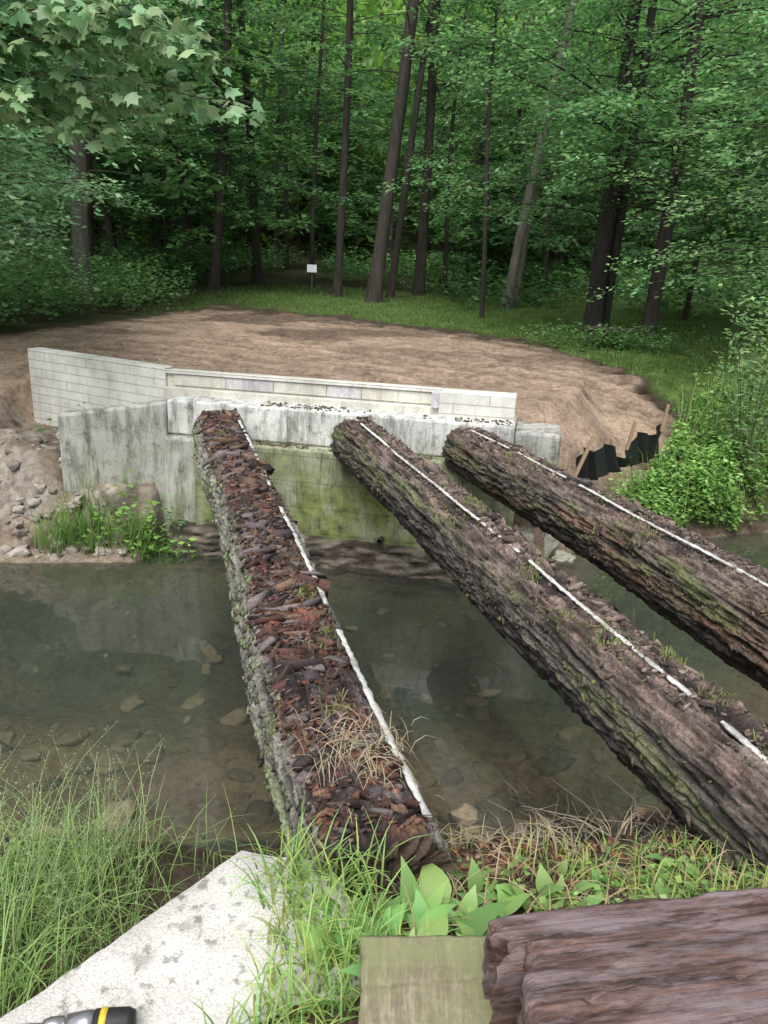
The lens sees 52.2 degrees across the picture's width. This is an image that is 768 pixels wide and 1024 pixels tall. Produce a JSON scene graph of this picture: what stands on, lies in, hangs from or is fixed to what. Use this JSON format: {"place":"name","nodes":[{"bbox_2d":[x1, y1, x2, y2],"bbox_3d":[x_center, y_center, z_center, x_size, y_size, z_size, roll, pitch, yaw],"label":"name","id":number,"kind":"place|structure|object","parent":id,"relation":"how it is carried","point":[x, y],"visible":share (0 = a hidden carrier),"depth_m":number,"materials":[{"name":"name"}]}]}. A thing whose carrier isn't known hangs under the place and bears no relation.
{"place":"outdoors","nodes":[
{"label":"outdoors","id":0,"kind":"place"},
{"bbox_2d":[0,752,282,1017],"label":"tall grass","id":1,"kind":"structure","parent":0,"point":[79,879],"depth_m":3.82,"materials":[{"name":"plant"}]},
{"bbox_2d":[0,1,767,1023],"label":"ground","id":2,"kind":"structure","parent":0,"point":[50,623],"depth_m":8.28,"materials":[{"name":"soil"}]},
{"bbox_2d":[0,428,132,561],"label":"rubble stones","id":3,"kind":"object","parent":2,"relation":"on","point":[22,551],"visible":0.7,"depth_m":9.01,"materials":[{"name":"stone"}]},
{"bbox_2d":[0,28,141,265],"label":"maple tree","id":4,"kind":"object","parent":2,"relation":"on","point":[47,179],"visible":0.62,"depth_m":10.75,"materials":[{"name":"green plant"}]},
{"bbox_2d":[11,0,141,252],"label":"forest tree","id":5,"kind":"object","parent":2,"relation":"on","point":[95,219],"visible":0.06,"depth_m":34.66,"materials":[{"name":"green plant"}]},
{"bbox_2d":[0,0,166,299],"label":"maple tree","id":6,"kind":"object","parent":2,"relation":"on","point":[38,200],"visible":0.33,"depth_m":13.63,"materials":[{"name":"green plant"}]},
{"bbox_2d":[0,1,167,261],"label":"forest tree","id":7,"kind":"object","parent":2,"relation":"on","point":[96,231],"visible":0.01,"depth_m":36.42,"materials":[{"name":"green plant"}]},
{"bbox_2d":[0,0,181,235],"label":"maple tree","id":8,"kind":"object","parent":2,"relation":"on","point":[145,5],"visible":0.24,"depth_m":17.02,"materials":[{"name":"green plant"}]},
{"bbox_2d":[0,251,195,324],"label":"undergrowth","id":9,"kind":"object","parent":2,"relation":"on","point":[12,289],"visible":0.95,"depth_m":19.19,"materials":[{"name":"green plant"}]},
{"bbox_2d":[27,347,172,425],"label":"block wing","id":10,"kind":"structure","parent":2,"relation":"on","point":[72,379],"depth_m":10.22,"materials":[{"name":"concrete"}]},
{"bbox_2d":[0,1,200,279],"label":"forest tree","id":11,"kind":"object","parent":2,"relation":"on","point":[89,166],"visible":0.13,"depth_m":27.48,"materials":[{"name":"green plant"}]},
{"bbox_2d":[0,726,212,995],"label":"grass seed heads","id":12,"kind":"object","parent":2,"relation":"on","point":[47,851],"depth_m":3.74,"materials":[{"name":"plant"}]},
{"bbox_2d":[14,460,211,564],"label":"bank grass","id":13,"kind":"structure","parent":2,"relation":"on","point":[70,529],"depth_m":8.91,"materials":[{"name":"plant"}]},
{"bbox_2d":[8,2,233,268],"bbox_3d":[-11.638,-22.019,29.411,12.358,25.914,11.391,3,18,0],"label":"forest tree","id":14,"kind":"object","parent":2,"relation":"on","point":[110,228],"visible":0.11,"depth_m":30.89,"materials":[{"name":"green plant"}]},
{"bbox_2d":[0,0,265,153],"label":"sycamore tree","id":15,"kind":"object","parent":2,"relation":"on","point":[55,29],"visible":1,"depth_m":7.46,"materials":[{"name":"green plant"}]},
{"bbox_2d":[0,0,268,304],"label":"maple tree","id":16,"kind":"object","parent":2,"relation":"on","point":[79,237],"visible":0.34,"depth_m":20.55,"materials":[{"name":"green plant"}]},
{"bbox_2d":[74,469,196,563],"bbox_3d":[-2.777,0.150,9.015,1.329,1.175,0.877,3,18,0],"label":"weed plant","id":17,"kind":"object","parent":2,"relation":"on","point":[154,536],"visible":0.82,"depth_m":8.99,"materials":[{"name":"green plant"}]},
{"bbox_2d":[14,0,273,266],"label":"forest tree","id":18,"kind":"object","parent":2,"relation":"on","point":[151,239],"visible":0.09,"depth_m":34.63,"materials":[{"name":"green plant"}]},
{"bbox_2d":[47,0,264,264],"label":"forest tree","id":19,"kind":"object","parent":2,"relation":"on","point":[159,243],"visible":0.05,"depth_m":36.20,"materials":[{"name":"green plant"}]},
{"bbox_2d":[95,2,236,272],"bbox_3d":[-8.803,-16.333,30.536,5.927,14.396,7.040,-1,19,-11],"label":"forest tree","id":20,"kind":"object","parent":2,"relation":"on","point":[168,234],"visible":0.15,"depth_m":30.94,"materials":[{"name":"green plant"}]},
{"bbox_2d":[0,850,359,1023],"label":"concrete wingwall block","id":21,"kind":"structure","parent":2,"relation":"on","point":[172,960],"depth_m":2.13,"materials":[{"name":"concrete"}]},
{"bbox_2d":[25,1006,136,1023],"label":"cordless drill","id":22,"kind":"object","parent":21,"relation":"on","point":[116,1015],"visible":1,"depth_m":1.89,"materials":[{"name":"metal"}]},
{"bbox_2d":[28,0,342,283],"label":"forest tree","id":23,"kind":"object","parent":2,"relation":"on","point":[183,179],"visible":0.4,"depth_m":25.23,"materials":[{"name":"green plant"}]},
{"bbox_2d":[128,0,321,273],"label":"forest tree","id":24,"kind":"object","parent":2,"relation":"on","point":[256,215],"visible":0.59,"depth_m":24.85,"materials":[{"name":"green plant"}]},
{"bbox_2d":[100,0,353,291],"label":"forest tree","id":25,"kind":"object","parent":2,"relation":"on","point":[214,284],"visible":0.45,"depth_m":24.54,"materials":[{"name":"green plant"}]},
{"bbox_2d":[131,0,372,283],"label":"forest tree","id":26,"kind":"object","parent":2,"relation":"on","point":[256,276],"visible":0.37,"depth_m":28.21,"materials":[{"name":"green plant"}]},
{"bbox_2d":[208,0,339,255],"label":"forest tree","id":27,"kind":"object","parent":2,"relation":"on","point":[298,170],"visible":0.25,"depth_m":45.37,"materials":[{"name":"green plant"}]},
{"bbox_2d":[198,0,375,267],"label":"forest tree","id":28,"kind":"object","parent":2,"relation":"on","point":[296,224],"visible":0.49,"depth_m":37.45,"materials":[{"name":"green plant"}]},
{"bbox_2d":[57,395,560,547],"bbox_3d":[-0.901,-0.267,9.342,5.741,1.990,1.099,5,18,8],"label":"bridge abutment","id":29,"kind":"object","parent":2,"relation":"on","point":[323,492],"visible":0.41,"depth_m":8.97,"materials":[{"name":"concrete"}]},
{"bbox_2d":[164,386,438,413],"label":"bottom curb","id":30,"kind":"structure","parent":29,"relation":"on","point":[170,392],"depth_m":9.20,"materials":[{"name":"concrete"}]},
{"bbox_2d":[167,368,442,405],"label":"wall","id":31,"kind":"structure","parent":29,"relation":"on","point":[170,379],"depth_m":9.30,"materials":[{"name":"concrete"}]},
{"bbox_2d":[174,374,225,388],"bbox_3d":[-2.220,-1.575,9.443,0.650,0.130,0.015,6,18,10],"label":"panel","id":32,"kind":"object","parent":31,"relation":"attached to","point":[200,381],"visible":1,"depth_m":9.44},
{"bbox_2d":[225,378,272,391],"bbox_3d":[-1.604,-1.514,9.339,0.595,0.130,0.015,6,18,10],"label":"panel","id":33,"kind":"object","parent":31,"relation":"attached to","point":[249,384],"visible":1,"depth_m":9.33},
{"bbox_2d":[274,381,326,395],"bbox_3d":[-0.991,-1.453,9.236,0.645,0.130,0.015,6,18,10],"label":"panel","id":34,"kind":"object","parent":31,"relation":"attached to","point":[301,388],"visible":1,"depth_m":9.23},
{"bbox_2d":[165,369,441,391],"bbox_3d":[-0.991,-1.542,9.196,3.351,0.043,0.037,6,18,10],"label":"top rail","id":35,"kind":"object","parent":31,"relation":"attached to","point":[366,385],"visible":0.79,"depth_m":9.17,"materials":[{"name":"concrete"}]},
{"bbox_2d":[327,385,361,398],"bbox_3d":[-0.466,-1.401,9.148,0.415,0.130,0.015,6,18,10],"label":"panel","id":36,"kind":"object","parent":31,"relation":"attached to","point":[344,391],"visible":1,"depth_m":9.14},
{"bbox_2d":[362,388,397,401],"bbox_3d":[-0.048,-1.360,9.077,0.425,0.130,0.015,6,18,10],"label":"panel","id":37,"kind":"object","parent":31,"relation":"attached to","point":[379,394],"visible":1,"depth_m":9.07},
{"bbox_2d":[398,390,431,403],"bbox_3d":[0.384,-1.317,9.005,0.445,0.130,0.015,6,18,10],"label":"panel","id":38,"kind":"object","parent":31,"relation":"attached to","point":[415,397],"visible":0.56,"depth_m":9.00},
{"bbox_2d":[252,401,512,467],"bbox_3d":[-0.396,-0.900,8.875,3.758,0.513,0.535,6,18,9],"label":"ledge debris","id":39,"kind":"object","parent":29,"relation":"on","point":[284,445],"visible":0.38,"depth_m":8.87,"materials":[{"name":"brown wood"}]},
{"bbox_2d":[438,388,516,421],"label":"end blocks","id":40,"kind":"structure","parent":29,"relation":"on","point":[477,404],"depth_m":8.72,"materials":[{"name":"concrete"}]},
{"bbox_2d":[218,0,403,242],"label":"forest tree","id":41,"kind":"object","parent":2,"relation":"on","point":[294,64],"visible":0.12,"depth_m":46.93,"materials":[{"name":"green plant"}]},
{"bbox_2d":[193,793,430,1023],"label":"bank grass","id":42,"kind":"structure","parent":2,"relation":"on","point":[328,911],"depth_m":2.26,"materials":[{"name":"plant"}]},
{"bbox_2d":[165,519,459,598],"bbox_3d":[-0.797,0.499,9.128,3.451,0.507,0.834,6,18,10],"label":"rock shelf","id":43,"kind":"object","parent":2,"relation":"on","point":[407,568],"visible":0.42,"depth_m":8.80,"materials":[{"name":"stone"}]},
{"bbox_2d":[230,0,398,286],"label":"young maple tree","id":44,"kind":"object","parent":2,"relation":"on","point":[312,228],"visible":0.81,"depth_m":27.12,"materials":[{"name":"green plant"}]},
{"bbox_2d":[191,408,454,900],"bbox_3d":[-0.953,0.141,5.750,0.626,0.624,7.091,-3,19,-16],"label":"fallen log","id":45,"kind":"object","parent":2,"relation":"on","point":[285,658],"visible":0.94,"depth_m":3.44,"materials":[{"name":"brown wood"}]},
{"bbox_2d":[213,427,354,756],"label":"log moss tufts","id":46,"kind":"object","parent":45,"relation":"on","point":[327,630],"visible":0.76,"depth_m":3.31,"materials":[{"name":"green plant"}]},
{"bbox_2d":[269,703,440,820],"bbox_3d":[-0.091,0.905,2.878,0.679,0.152,0.733,3,18,0],"label":"dead grass tuft","id":47,"kind":"object","parent":45,"relation":"on","point":[356,740],"visible":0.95,"depth_m":2.89,"materials":[{"name":"plant"}]},
{"bbox_2d":[252,1,404,254],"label":"forest tree","id":48,"kind":"object","parent":2,"relation":"on","point":[323,238],"visible":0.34,"depth_m":44.90,"materials":[{"name":"green plant"}]},
{"bbox_2d":[0,595,670,843],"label":"streambed stones","id":49,"kind":"object","parent":2,"relation":"on","point":[553,761],"visible":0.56,"depth_m":5.71,"materials":[{"name":"stone"}]},
{"bbox_2d":[252,0,445,296],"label":"forest tree","id":50,"kind":"object","parent":2,"relation":"on","point":[338,264],"visible":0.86,"depth_m":23.94,"materials":[{"name":"green plant"}]},
{"bbox_2d":[298,0,415,256],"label":"forest tree","id":51,"kind":"object","parent":2,"relation":"on","point":[329,180],"visible":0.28,"depth_m":45.76,"materials":[{"name":"green plant"}]},
{"bbox_2d":[297,893,419,977],"bbox_3d":[0.003,1.208,2.180,0.494,0.221,0.404,3,18,0],"label":"broadleaf plant","id":52,"kind":"object","parent":2,"relation":"on","point":[355,968],"visible":0.23,"depth_m":2.15,"materials":[{"name":"green plant"}]},
{"bbox_2d":[0,220,767,318],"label":"undergrowth","id":53,"kind":"object","parent":2,"relation":"on","point":[474,269],"visible":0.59,"depth_m":31.01,"materials":[{"name":"green plant"}]},
{"bbox_2d":[0,0,767,270],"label":"distant forest","id":54,"kind":"object","parent":2,"relation":"on","point":[378,61],"depth_m":48.59,"materials":[{"name":"plant"}]},
{"bbox_2d":[304,0,475,270],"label":"forest tree","id":55,"kind":"object","parent":2,"relation":"on","point":[364,229],"visible":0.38,"depth_m":38.76,"materials":[{"name":"green plant"}]},
{"bbox_2d":[319,888,487,964],"bbox_3d":[0.136,1.234,2.197,0.664,0.209,0.350,7,19,14],"label":"broadleaf plant","id":56,"kind":"object","parent":2,"relation":"on","point":[439,926],"visible":0.12,"depth_m":2.22,"materials":[{"name":"green plant"}]},
{"bbox_2d":[297,0,536,302],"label":"forest tree","id":57,"kind":"object","parent":2,"relation":"on","point":[374,291],"visible":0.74,"depth_m":23.48,"materials":[{"name":"green plant"}]},
{"bbox_2d":[370,0,464,297],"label":"forest tree","id":58,"kind":"object","parent":2,"relation":"on","point":[391,287],"visible":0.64,"depth_m":25.16,"materials":[{"name":"green plant"}]},
{"bbox_2d":[358,935,492,1023],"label":"mossy plank","id":59,"kind":"object","parent":2,"relation":"on","point":[436,979],"visible":0.63,"depth_m":1.80,"materials":[{"name":"wood"}]},
{"bbox_2d":[343,856,511,935],"bbox_3d":[0.221,1.218,2.253,0.569,0.273,0.479,15,22,34],"label":"broadleaf plant","id":60,"kind":"object","parent":2,"relation":"on","point":[433,887],"visible":0.35,"depth_m":2.35,"materials":[{"name":"green plant"}]},
{"bbox_2d":[312,0,550,295],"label":"forest tree","id":61,"kind":"object","parent":2,"relation":"on","point":[418,287],"visible":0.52,"depth_m":26.30,"materials":[{"name":"green plant"}]},
{"bbox_2d":[371,4,507,270],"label":"forest tree","id":62,"kind":"object","parent":2,"relation":"on","point":[408,216],"visible":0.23,"depth_m":41.44,"materials":[{"name":"green plant"}]},
{"bbox_2d":[352,0,543,295],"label":"young maple tree","id":63,"kind":"object","parent":2,"relation":"on","point":[446,225],"visible":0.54,"depth_m":27.25,"materials":[{"name":"green plant"}]},
{"bbox_2d":[377,9,528,263],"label":"forest tree","id":64,"kind":"object","parent":2,"relation":"on","point":[435,133],"visible":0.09,"depth_m":45.31,"materials":[{"name":"green plant"}]},
{"bbox_2d":[393,26,532,282],"bbox_3d":[3.651,-15.324,34.784,5.832,10.898,6.099,7,19,13],"label":"forest tree","id":65,"kind":"object","parent":2,"relation":"on","point":[442,219],"visible":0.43,"depth_m":34.27,"materials":[{"name":"green plant"}]},
{"bbox_2d":[369,857,564,916],"bbox_3d":[0.258,1.253,2.501,0.639,0.176,0.332,3,18,0],"label":"broadleaf plant","id":66,"kind":"object","parent":2,"relation":"on","point":[518,897],"visible":0.43,"depth_m":2.52,"materials":[{"name":"green plant"}]},
{"bbox_2d":[410,28,537,275],"bbox_3d":[4.777,-17.455,38.853,6.773,12.104,6.478,5,18,7],"label":"forest tree","id":67,"kind":"object","parent":2,"relation":"on","point":[434,171],"visible":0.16,"depth_m":39.02,"materials":[{"name":"green plant"}]},
{"bbox_2d":[376,0,604,317],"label":"young maple tree","id":68,"kind":"object","parent":2,"relation":"on","point":[485,225],"visible":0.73,"depth_m":21.13,"materials":[{"name":"green plant"}]},
{"bbox_2d":[227,809,767,1023],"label":"bank grass","id":69,"kind":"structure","parent":2,"relation":"on","point":[571,868],"depth_m":2.32,"materials":[{"name":"plant"}]},
{"bbox_2d":[454,92,560,281],"bbox_3d":[5.542,-14.543,35.698,4.851,8.668,4.639,-4,19,-18],"label":"forest tree","id":70,"kind":"object","parent":2,"relation":"on","point":[500,246],"visible":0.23,"depth_m":35.85,"materials":[{"name":"green plant"}]},
{"bbox_2d":[465,106,560,279],"bbox_3d":[6.208,-15.288,38.124,4.773,8.529,4.564,3,18,3],"label":"forest tree","id":71,"kind":"object","parent":2,"relation":"on","point":[538,216],"visible":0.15,"depth_m":37.98,"materials":[{"name":"green plant"}]},
{"bbox_2d":[435,0,609,274],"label":"forest tree","id":72,"kind":"object","parent":2,"relation":"on","point":[593,234],"visible":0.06,"depth_m":39.09,"materials":[{"name":"green plant"}]},
{"bbox_2d":[431,0,614,249],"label":"forest tree","id":73,"kind":"object","parent":2,"relation":"on","point":[460,235],"visible":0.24,"depth_m":33.15,"materials":[{"name":"green plant"}]},
{"bbox_2d":[425,0,667,308],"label":"forest tree","id":74,"kind":"object","parent":2,"relation":"on","point":[527,195],"visible":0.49,"depth_m":23.94,"materials":[{"name":"green plant"}]},
{"bbox_2d":[329,416,767,886],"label":"fallen log","id":75,"kind":"object","parent":2,"relation":"on","point":[677,744],"visible":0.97,"depth_m":3.76,"materials":[{"name":"brown wood"}]},
{"bbox_2d":[354,432,767,763],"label":"log moss tufts","id":76,"kind":"object","parent":75,"relation":"on","point":[596,639],"visible":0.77,"depth_m":3.87,"materials":[{"name":"green plant"}]},
{"bbox_2d":[460,0,650,291],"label":"forest tree","id":77,"kind":"object","parent":2,"relation":"on","point":[545,244],"visible":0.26,"depth_m":31.34,"materials":[{"name":"green plant"}]},
{"bbox_2d":[366,810,760,935],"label":"ground plants","id":78,"kind":"object","parent":2,"relation":"on","point":[468,855],"visible":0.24,"depth_m":2.95,"materials":[{"name":"brown plant"}]},
{"bbox_2d":[451,0,680,306],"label":"forest tree","id":79,"kind":"object","parent":2,"relation":"on","point":[523,258],"visible":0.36,"depth_m":25.02,"materials":[{"name":"green plant"}]},
{"bbox_2d":[373,804,767,935],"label":"dry grass litter","id":80,"kind":"object","parent":2,"relation":"on","point":[455,889],"visible":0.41,"depth_m":2.77,"materials":[{"name":"plant"}]},
{"bbox_2d":[509,45,632,276],"bbox_3d":[8.849,-16.731,38.338,6.366,11.376,6.088,-2,19,-14],"label":"forest tree","id":81,"kind":"object","parent":2,"relation":"on","point":[574,224],"visible":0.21,"depth_m":39.19,"materials":[{"name":"green plant"}]},
{"bbox_2d":[384,0,767,334],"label":"beech tree","id":82,"kind":"object","parent":2,"relation":"on","point":[593,314],"visible":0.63,"depth_m":17.32,"materials":[{"name":"green plant"}]},
{"bbox_2d":[441,425,767,690],"bbox_3d":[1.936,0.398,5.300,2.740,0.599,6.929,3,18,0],"label":"fallen log","id":83,"kind":"object","parent":2,"relation":"on","point":[700,590],"visible":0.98,"depth_m":5.34,"materials":[{"name":"wood"}]},
{"bbox_2d":[451,436,762,596],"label":"log moss tufts","id":84,"kind":"object","parent":83,"relation":"on","point":[511,454],"visible":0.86,"depth_m":5.58,"materials":[{"name":"green plant"}]},
{"bbox_2d":[540,10,670,269],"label":"forest tree","id":85,"kind":"object","parent":2,"relation":"on","point":[644,238],"visible":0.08,"depth_m":45.73,"materials":[{"name":"green plant"}]},
{"bbox_2d":[451,855,762,918],"bbox_3d":[0.954,1.244,2.491,1.455,0.338,0.569,3,18,0],"label":"clover patch","id":86,"kind":"object","parent":2,"relation":"on","point":[544,898],"visible":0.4,"depth_m":2.65,"materials":[{"name":"green plant"}]},
{"bbox_2d":[449,0,767,343],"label":"beech tree","id":87,"kind":"object","parent":2,"relation":"on","point":[652,308],"visible":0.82,"depth_m":16.64,"materials":[{"name":"green plant"}]},
{"bbox_2d":[546,858,675,910],"bbox_3d":[0.735,1.286,2.597,0.376,0.199,0.638,11,20,24],"label":"broadleaf plant","id":88,"kind":"object","parent":2,"relation":"on","point":[581,886],"visible":0.45,"depth_m":2.63,"materials":[{"name":"green plant"}]},
{"bbox_2d":[574,404,669,479],"bbox_3d":[2.937,-0.832,9.695,0.277,0.760,2.598,16,23,36],"label":"silt fence","id":89,"kind":"object","parent":2,"relation":"on","point":[605,460],"visible":0.93,"depth_m":9.77,"materials":[{"name":"black fabric"}]},
{"bbox_2d":[482,887,767,1023],"bbox_3d":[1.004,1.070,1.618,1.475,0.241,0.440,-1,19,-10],"label":"slab","id":90,"kind":"object","parent":2,"relation":"on","point":[714,972],"depth_m":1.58,"materials":[{"name":"wood"}]},
{"bbox_2d":[482,0,767,332],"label":"beech tree","id":91,"kind":"object","parent":2,"relation":"on","point":[618,232],"visible":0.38,"depth_m":18.40,"materials":[{"name":"green plant"}]},
{"bbox_2d":[522,0,729,234],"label":"forest tree","id":92,"kind":"object","parent":2,"relation":"on","point":[670,36],"visible":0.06,"depth_m":43.55,"materials":[{"name":"green plant"}]},
{"bbox_2d":[514,318,740,354],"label":"undergrowth","id":93,"kind":"object","parent":2,"relation":"on","point":[623,341],"visible":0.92,"depth_m":16.64,"materials":[{"name":"green plant"}]},
{"bbox_2d":[554,44,712,284],"bbox_3d":[10.643,-17.006,33.894,6.223,15.115,7.391,1,18,-5],"label":"forest tree","id":94,"kind":"object","parent":2,"relation":"on","point":[592,199],"visible":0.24,"depth_m":34.28,"materials":[{"name":"green plant"}]},
{"bbox_2d":[582,1,737,265],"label":"forest tree","id":95,"kind":"object","parent":2,"relation":"on","point":[694,192],"visible":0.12,"depth_m":39.71,"materials":[{"name":"green plant"}]},
{"bbox_2d":[599,853,733,894],"bbox_3d":[0.966,1.294,2.683,0.429,0.176,0.383,3,18,0],"label":"broadleaf plant","id":96,"kind":"object","parent":2,"relation":"on","point":[659,882],"visible":0.43,"depth_m":2.71,"materials":[{"name":"green plant"}]},
{"bbox_2d":[574,0,767,247],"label":"beech tree","id":97,"kind":"object","parent":2,"relation":"on","point":[741,68],"visible":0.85,"depth_m":13.91,"materials":[{"name":"green plant"}]},
{"bbox_2d":[624,42,717,264],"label":"forest tree","id":98,"kind":"object","parent":2,"relation":"on","point":[694,217],"visible":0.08,"depth_m":44.52,"materials":[{"name":"green plant"}]},
{"bbox_2d":[586,13,767,309],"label":"beech tree","id":99,"kind":"object","parent":2,"relation":"on","point":[764,249],"visible":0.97,"depth_m":12.62,"materials":[{"name":"green plant"}]},
{"bbox_2d":[604,340,767,530],"bbox_3d":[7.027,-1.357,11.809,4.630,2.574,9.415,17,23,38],"label":"bush","id":100,"kind":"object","parent":2,"relation":"on","point":[708,418],"depth_m":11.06,"materials":[{"name":"plant"}]},
{"bbox_2d":[621,0,767,320],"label":"forest tree","id":101,"kind":"object","parent":2,"relation":"on","point":[688,294],"visible":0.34,"depth_m":23.66,"materials":[{"name":"green plant"}]},
{"bbox_2d":[638,0,767,274],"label":"forest tree","id":102,"kind":"object","parent":2,"relation":"on","point":[710,227],"visible":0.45,"depth_m":20.71,"materials":[{"name":"green plant"}]},
{"bbox_2d":[690,12,767,276],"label":"forest tree","id":103,"kind":"object","parent":2,"relation":"on","point":[744,147],"visible":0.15,"depth_m":38.71,"materials":[{"name":"green plant"}]},
{"bbox_2d":[706,290,767,494],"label":"willow sapling","id":104,"kind":"object","parent":2,"relation":"on","point":[758,429],"visible":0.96,"depth_m":10.47,"materials":[{"name":"green plant"}]},
{"bbox_2d":[144,284,767,462],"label":"lawn grass","id":105,"kind":"structure","parent":0,"point":[321,294],"depth_m":22.85,"materials":[{"name":"plant"}]},
{"bbox_2d":[429,777,691,850],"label":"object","id":106,"kind":"object","parent":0,"point":[607,834],"visible":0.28,"depth_m":4.63,"materials":[{"name":"plant"}]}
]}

